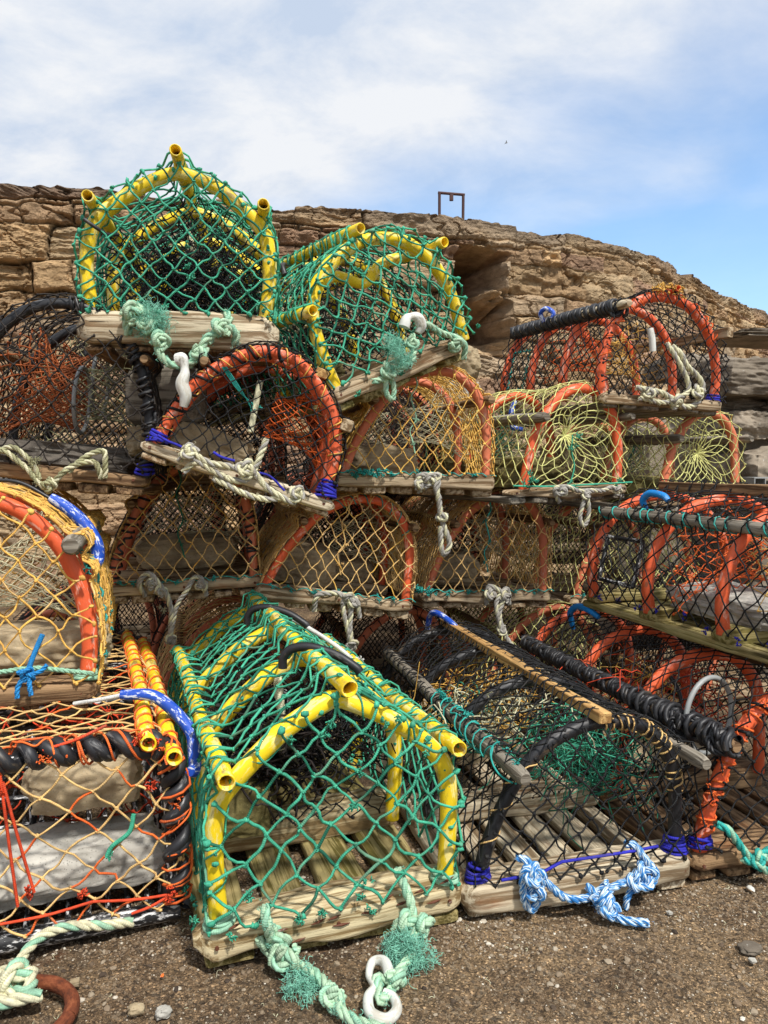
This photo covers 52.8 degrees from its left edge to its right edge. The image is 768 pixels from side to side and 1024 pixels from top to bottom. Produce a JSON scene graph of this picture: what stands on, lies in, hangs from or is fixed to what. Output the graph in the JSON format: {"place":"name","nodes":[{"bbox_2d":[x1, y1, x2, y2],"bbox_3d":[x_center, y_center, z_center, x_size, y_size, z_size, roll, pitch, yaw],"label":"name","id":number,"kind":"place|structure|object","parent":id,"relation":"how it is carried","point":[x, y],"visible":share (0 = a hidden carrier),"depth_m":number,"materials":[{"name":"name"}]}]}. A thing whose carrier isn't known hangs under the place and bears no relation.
{"place":"outdoors","nodes":[
{"label":"outdoors","id":0,"kind":"place"},
{"bbox_2d":[126,425,143,457],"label":"stone block","id":1,"kind":"structure","parent":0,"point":[133,446],"depth_m":1.98,"materials":[{"name":"grey stone"}]},
{"bbox_2d":[125,365,206,425],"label":"stone wall","id":2,"kind":"structure","parent":1,"relation":"on","point":[166,377],"depth_m":2.01,"materials":[{"name":"grey stone"}]},
{"bbox_2d":[0,595,767,1023],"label":"ground","id":3,"kind":"structure","parent":0,"point":[620,999],"depth_m":1.32,"materials":[{"name":"brown gravel"}]},
{"bbox_2d":[35,974,79,1023],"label":"mooring ring","id":4,"kind":"object","parent":3,"relation":"on","point":[66,990],"visible":0.73,"depth_m":1.21,"materials":[{"name":"metal"}]},
{"bbox_2d":[0,582,123,725],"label":"lobster creel","id":5,"kind":"object","parent":3,"relation":"on","point":[25,614],"visible":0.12,"depth_m":2.57,"materials":[{"name":"orange fabric"}]},
{"bbox_2d":[69,977,79,986],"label":"stone","id":6,"kind":"object","parent":3,"relation":"on","point":[74,982],"visible":0.77,"depth_m":1.26,"materials":[{"name":"beige stone"}]},
{"bbox_2d":[0,813,164,912],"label":"ballast stone","id":7,"kind":"object","parent":3,"relation":"on","point":[42,858],"visible":0.77,"depth_m":1.44,"materials":[{"name":"grey stone"}]},
{"bbox_2d":[20,754,143,815],"bbox_3d":[-0.588,0.520,1.518,0.226,0.108,0.123,-1,4,-21],"label":"ballast stone","id":8,"kind":"object","parent":7,"relation":"on","point":[66,794],"visible":0.56,"depth_m":1.47,"materials":[{"name":"beige stone"}]},
{"bbox_2d":[0,629,200,1010],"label":"lobster creel","id":9,"kind":"object","parent":3,"relation":"on","point":[153,745],"visible":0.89,"depth_m":1.40,"materials":[{"name":"orange fabric"}]},
{"bbox_2d":[0,477,117,713],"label":"lobster creel","id":10,"kind":"object","parent":9,"relation":"on","point":[85,540],"visible":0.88,"depth_m":1.63,"materials":[{"name":"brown wood"}]},
{"bbox_2d":[0,619,112,675],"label":"ballast stone","id":11,"kind":"object","parent":10,"relation":"in","point":[55,651],"visible":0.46,"depth_m":1.68,"materials":[{"name":"beige stone"}]},
{"bbox_2d":[0,292,181,495],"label":"lobster creel","id":12,"kind":"object","parent":10,"relation":"on","point":[56,376],"visible":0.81,"depth_m":1.87,"materials":[{"name":"fabric"}]},
{"bbox_2d":[0,438,152,473],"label":"ballast stone","id":13,"kind":"object","parent":12,"relation":"in","point":[121,457],"visible":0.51,"depth_m":1.96,"materials":[{"name":"grey stone"}]},
{"bbox_2d":[60,581,166,661],"bbox_3d":[-1.231,0.439,3.491,0.460,0.385,0.673,-1,4,-12],"label":"lobster trap","id":14,"kind":"object","parent":3,"relation":"on","point":[148,628],"visible":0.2,"depth_m":3.51,"materials":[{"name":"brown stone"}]},
{"bbox_2d":[127,1002,144,1016],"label":"stone","id":15,"kind":"object","parent":3,"relation":"on","point":[136,1009],"visible":1,"depth_m":1.19,"materials":[{"name":"beige stone"}]},
{"bbox_2d":[155,1004,172,1020],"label":"stone","id":16,"kind":"object","parent":3,"relation":"on","point":[163,1011],"visible":1,"depth_m":1.19,"materials":[{"name":"white stone"}]},
{"bbox_2d":[150,576,257,663],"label":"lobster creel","id":17,"kind":"object","parent":3,"relation":"on","point":[162,626],"visible":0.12,"depth_m":3.20,"materials":[{"name":"fabric"}]},
{"bbox_2d":[110,472,226,552],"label":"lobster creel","id":18,"kind":"object","parent":17,"relation":"on","point":[219,518],"visible":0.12,"depth_m":3.08,"materials":[{"name":"fabric"}]},
{"bbox_2d":[254,468,362,557],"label":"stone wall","id":19,"kind":"structure","parent":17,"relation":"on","point":[264,510],"depth_m":3.25,"materials":[{"name":"brown stone"}]},
{"bbox_2d":[301,393,433,471],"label":"lobster creel","id":20,"kind":"object","parent":19,"relation":"on","point":[395,428],"visible":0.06,"depth_m":3.26,"materials":[{"name":"orange fabric"}]},
{"bbox_2d":[157,588,290,724],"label":"lobster creel","id":21,"kind":"object","parent":3,"relation":"on","point":[165,661],"visible":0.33,"depth_m":2.72,"materials":[{"name":"fabric"}]},
{"bbox_2d":[108,466,262,644],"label":"lobster creel","id":22,"kind":"object","parent":21,"relation":"on","point":[135,580],"visible":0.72,"depth_m":2.21,"materials":[{"name":"black fabric"}]},
{"bbox_2d":[131,530,238,568],"bbox_3d":[-0.632,0.121,2.476,0.342,0.113,0.227,-2,4,-13],"label":"ballast stone","id":23,"kind":"object","parent":22,"relation":"in","point":[154,557],"visible":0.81,"depth_m":2.38,"materials":[{"name":"grey stone"}]},
{"bbox_2d":[169,383,287,491],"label":"lobster creel","id":24,"kind":"object","parent":22,"relation":"on","point":[189,484],"visible":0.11,"depth_m":2.72,"materials":[{"name":"brown fabric"}]},
{"bbox_2d":[167,590,466,1023],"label":"lobster creel","id":25,"kind":"object","parent":3,"relation":"on","point":[287,917],"visible":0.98,"depth_m":1.41,"materials":[{"name":"green fabric"}]},
{"bbox_2d":[206,772,276,838],"bbox_3d":[-0.312,0.621,1.641,0.165,0.120,0.129,-1,4,-19],"label":"ballast stone","id":26,"kind":"object","parent":25,"relation":"on","point":[239,805],"visible":0.32,"depth_m":1.59,"materials":[{"name":"brown stone"}]},
{"bbox_2d":[298,581,456,722],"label":"lobster creel","id":27,"kind":"object","parent":3,"relation":"on","point":[418,614],"visible":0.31,"depth_m":2.81,"materials":[{"name":"black fabric"}]},
{"bbox_2d":[244,491,420,651],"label":"lobster creel","id":28,"kind":"object","parent":27,"relation":"on","point":[296,524],"visible":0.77,"depth_m":2.28,"materials":[{"name":"beige fabric"}]},
{"bbox_2d":[140,340,354,516],"bbox_3d":[-0.349,-0.237,2.120,0.479,0.380,0.693,18,0,-11],"label":"lobster creel","id":29,"kind":"object","parent":28,"relation":"on","point":[329,429],"visible":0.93,"depth_m":1.84,"materials":[{"name":"orange fabric"}]},
{"bbox_2d":[71,144,297,407],"bbox_3d":[-0.547,-0.580,2.246,0.589,0.619,1.026,0,4,-7],"label":"lobster creel","id":30,"kind":"object","parent":29,"relation":"on","point":[182,336],"visible":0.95,"depth_m":1.85,"materials":[{"name":"green fabric"}]},
{"bbox_2d":[170,421,255,464],"bbox_3d":[-0.467,-0.180,2.111,0.229,0.097,0.227,18,0,-11],"label":"ballast stone","id":31,"kind":"object","parent":29,"relation":"in","point":[191,431],"visible":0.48,"depth_m":2.01,"materials":[{"name":"grey stone"}]},
{"bbox_2d":[302,359,344,387],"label":"ballast stone","id":32,"kind":"object","parent":29,"relation":"in","point":[339,370],"visible":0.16,"depth_m":2.12,"materials":[{"name":"brown stone"}]},
{"bbox_2d":[262,539,339,587],"bbox_3d":[-0.271,0.166,2.512,0.257,0.147,0.294,7,2,-14],"label":"ballast stone","id":33,"kind":"object","parent":28,"relation":"on","point":[297,553],"visible":0.56,"depth_m":2.39,"materials":[{"name":"stone"}]},
{"bbox_2d":[335,555,373,581],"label":"ballast stone","id":34,"kind":"object","parent":28,"relation":"on","point":[362,571],"visible":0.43,"depth_m":2.58,"materials":[{"name":"brown stone"}]},
{"bbox_2d":[335,364,495,557],"bbox_3d":[0.036,-0.168,2.493,0.472,0.553,0.717,1,3,-11],"label":"lobster creel","id":35,"kind":"object","parent":28,"relation":"on","point":[480,483],"visible":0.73,"depth_m":2.22,"materials":[{"name":"orange fabric"}]},
{"bbox_2d":[206,223,479,426],"bbox_3d":[-0.237,-0.543,2.335,0.601,0.458,1.021,-28,18,-29],"label":"lobster creel","id":36,"kind":"object","parent":35,"relation":"on","point":[372,375],"visible":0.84,"depth_m":2.07,"materials":[{"name":"green fabric"}]},
{"bbox_2d":[342,444,418,473],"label":"ballast stone","id":37,"kind":"object","parent":35,"relation":"in","point":[393,451],"visible":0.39,"depth_m":2.35,"materials":[{"name":"stone"}]},
{"bbox_2d":[0,183,767,604],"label":"harbour wall","id":38,"kind":"structure","parent":3,"relation":"on","point":[510,275],"depth_m":5.25,"materials":[{"name":"stone"}]},
{"bbox_2d":[438,191,464,218],"bbox_3d":[0.490,-2.174,5.636,0.199,0.308,0.023,-1,4,-9],"label":"steel frame","id":39,"kind":"object","parent":38,"relation":"on","point":[450,194],"visible":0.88,"depth_m":5.62,"materials":[{"name":"metal"}]},
{"bbox_2d":[691,327,767,348],"bbox_3d":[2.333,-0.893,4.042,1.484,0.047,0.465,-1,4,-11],"label":"boulder","id":40,"kind":"object","parent":38,"relation":"on","point":[753,338],"visible":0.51,"depth_m":3.89,"materials":[{"name":"stone"}]},
{"bbox_2d":[427,585,601,711],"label":"lobster creel","id":41,"kind":"object","parent":3,"relation":"on","point":[519,628],"visible":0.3,"depth_m":2.78,"materials":[{"name":"black fabric"}]},
{"bbox_2d":[491,499,699,605],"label":"lobster creel","id":42,"kind":"object","parent":41,"relation":"on","point":[566,587],"visible":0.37,"depth_m":2.96,"materials":[{"name":"fabric"}]},
{"bbox_2d":[490,480,625,563],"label":"lobster creel","id":43,"kind":"object","parent":42,"relation":"on","point":[570,552],"visible":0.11,"depth_m":3.55,"materials":[{"name":"brown fabric"}]},
{"bbox_2d":[539,410,753,511],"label":"lobster creel","id":44,"kind":"object","parent":42,"relation":"on","point":[672,443],"visible":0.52,"depth_m":2.67,"materials":[{"name":"yellow fabric"}]},
{"bbox_2d":[539,443,604,480],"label":"ballast stone","id":45,"kind":"object","parent":44,"relation":"in","point":[582,459],"visible":0.31,"depth_m":2.89,"materials":[{"name":"grey stone"}]},
{"bbox_2d":[493,282,733,418],"bbox_3d":[0.767,-0.534,2.689,0.504,0.400,0.732,1,4,-20],"label":"lobster creel","id":46,"kind":"object","parent":44,"relation":"on","point":[644,403],"visible":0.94,"depth_m":2.48,"materials":[{"name":"orange fabric"}]},
{"bbox_2d":[571,475,684,497],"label":"ballast stone","id":47,"kind":"object","parent":44,"relation":"in","point":[638,482],"visible":0.17,"depth_m":2.72,"materials":[{"name":"stone"}]},
{"bbox_2d":[362,610,711,928],"bbox_3d":[0.306,0.527,1.897,0.575,0.410,1.070,-1,4,-15],"label":"lobster creel","id":48,"kind":"object","parent":3,"relation":"on","point":[597,872],"visible":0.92,"depth_m":1.61,"materials":[{"name":"black fabric"}]},
{"bbox_2d":[404,720,488,768],"bbox_3d":[0.160,0.606,2.034,0.250,0.094,0.152,-1,4,-15],"label":"ballast stone","id":49,"kind":"object","parent":48,"relation":"in","point":[476,755],"visible":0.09,"depth_m":1.98,"materials":[{"name":"brown stone"}]},
{"bbox_2d":[508,602,767,879],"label":"lobster creel","id":50,"kind":"object","parent":3,"relation":"on","point":[712,843],"visible":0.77,"depth_m":1.85,"materials":[{"name":"fabric"}]},
{"bbox_2d":[373,487,554,647],"bbox_3d":[0.230,0.172,2.755,0.498,0.540,0.742,1,3,-16],"label":"lobster creel","id":51,"kind":"object","parent":50,"relation":"on","point":[497,593],"visible":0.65,"depth_m":2.52,"materials":[{"name":"fabric"}]},
{"bbox_2d":[352,470,490,563],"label":"lobster creel","id":52,"kind":"object","parent":51,"relation":"on","point":[398,498],"visible":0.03,"depth_m":3.23,"materials":[{"name":"brown fabric"}]},
{"bbox_2d":[402,546,479,583],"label":"ballast stone","id":53,"kind":"object","parent":51,"relation":"on","point":[447,571],"visible":0.35,"depth_m":2.63,"materials":[{"name":"brown stone"}]},
{"bbox_2d":[399,380,635,527],"bbox_3d":[0.413,-0.193,2.617,0.465,0.447,0.754,-3,5,-27],"label":"lobster creel","id":54,"kind":"object","parent":51,"relation":"on","point":[538,421],"visible":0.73,"depth_m":2.37,"materials":[{"name":"fabric"}]},
{"bbox_2d":[432,381,479,407],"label":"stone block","id":55,"kind":"structure","parent":54,"relation":"on","point":[467,392],"depth_m":2.85,"materials":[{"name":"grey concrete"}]},
{"bbox_2d":[430,456,565,487],"bbox_3d":[0.368,-0.135,2.596,0.281,0.104,0.483,-3,5,-27],"label":"ballast stone","id":56,"kind":"object","parent":54,"relation":"in","point":[514,476],"visible":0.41,"depth_m":2.41,"materials":[{"name":"grey stone"}]},
{"bbox_2d":[583,729,705,772],"bbox_3d":[0.681,0.616,2.023,0.333,0.068,0.203,-1,4,-15],"label":"ballast stone","id":57,"kind":"object","parent":50,"relation":"in","point":[640,749],"visible":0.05,"depth_m":1.94,"materials":[{"name":"grey stone"}]},
{"bbox_2d":[579,479,767,663],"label":"lobster creel","id":58,"kind":"object","parent":50,"relation":"on","point":[645,602],"visible":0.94,"depth_m":2.02,"materials":[{"name":"orange plastic"}]},
{"bbox_2d":[665,580,767,630],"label":"ballast stone","id":59,"kind":"object","parent":58,"relation":"on","point":[746,597],"visible":0.57,"depth_m":1.91,"materials":[{"name":"grey stone"}]},
{"bbox_2d":[596,417,767,645],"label":"boulder","id":60,"kind":"object","parent":3,"relation":"on","point":[754,444],"visible":0.09,"depth_m":3.37,"materials":[{"name":"stone"}]},
{"bbox_2d":[694,410,767,439],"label":"boulder","id":61,"kind":"object","parent":60,"relation":"on","point":[753,423],"visible":0.48,"depth_m":3.12,"materials":[{"name":"stone"}]},
{"bbox_2d":[694,397,765,410],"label":"boulder","id":62,"kind":"object","parent":61,"relation":"on","point":[747,403],"visible":0.3,"depth_m":3.22,"materials":[{"name":"stone"}]},
{"bbox_2d":[609,566,767,705],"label":"lobster creel","id":63,"kind":"object","parent":3,"relation":"on","point":[665,656],"visible":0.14,"depth_m":2.98,"materials":[{"name":"wood"}]},
{"bbox_2d":[685,531,767,676],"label":"boulder","id":64,"kind":"object","parent":3,"relation":"on","point":[713,567],"visible":0.06,"depth_m":3.24,"materials":[{"name":"stone"}]},
{"bbox_2d":[702,446,767,506],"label":"boulder","id":65,"kind":"object","parent":64,"relation":"on","point":[755,460],"visible":0.33,"depth_m":3.11,"materials":[{"name":"stone"}]},
{"bbox_2d":[742,477,767,497],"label":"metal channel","id":66,"kind":"object","parent":65,"relation":"on","point":[757,480],"visible":0.4,"depth_m":2.92,"materials":[{"name":"grey metal"}]},
{"bbox_2d":[737,940,762,955],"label":"stone","id":67,"kind":"object","parent":3,"relation":"on","point":[748,947],"visible":1,"depth_m":1.35,"materials":[{"name":"grey stone"}]},
{"bbox_2d":[747,885,754,891],"bbox_3d":[0.730,0.748,1.539,0.013,0.003,0.022,-2,4,-25],"label":"paint flake","id":68,"kind":"object","parent":3,"relation":"on","point":[750,887],"visible":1,"depth_m":1.54,"materials":[{"name":"white paint"}]},
{"bbox_2d":[748,957,756,963],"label":"stone","id":69,"kind":"object","parent":3,"relation":"on","point":[752,960],"visible":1,"depth_m":1.32,"materials":[{"name":"white stone"}]},
{"bbox_2d":[0,0,767,313],"label":"sky","id":70,"kind":"structure","parent":0,"point":[641,126],"materials":[{"name":"blue"}]},
{"bbox_2d":[445,345,480,380],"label":"stone block","id":71,"kind":"structure","parent":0,"point":[471,365],"depth_m":2.89,"materials":[{"name":"beige stone"}]},
{"bbox_2d":[759,401,767,411],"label":"boulder","id":72,"kind":"object","parent":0,"point":[764,408],"visible":0.07,"depth_m":3.23,"materials":[{"name":"stone"}]},
{"bbox_2d":[677,356,767,401],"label":"boulder","id":73,"kind":"object","parent":72,"relation":"on","point":[747,377],"visible":0.56,"depth_m":3.08,"materials":[{"name":"stone"}]},
{"bbox_2d":[642,354,730,384],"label":"boulder","id":74,"kind":"object","parent":73,"relation":"on","point":[692,363],"visible":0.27,"depth_m":3.43,"materials":[{"name":"stone"}]}
]}

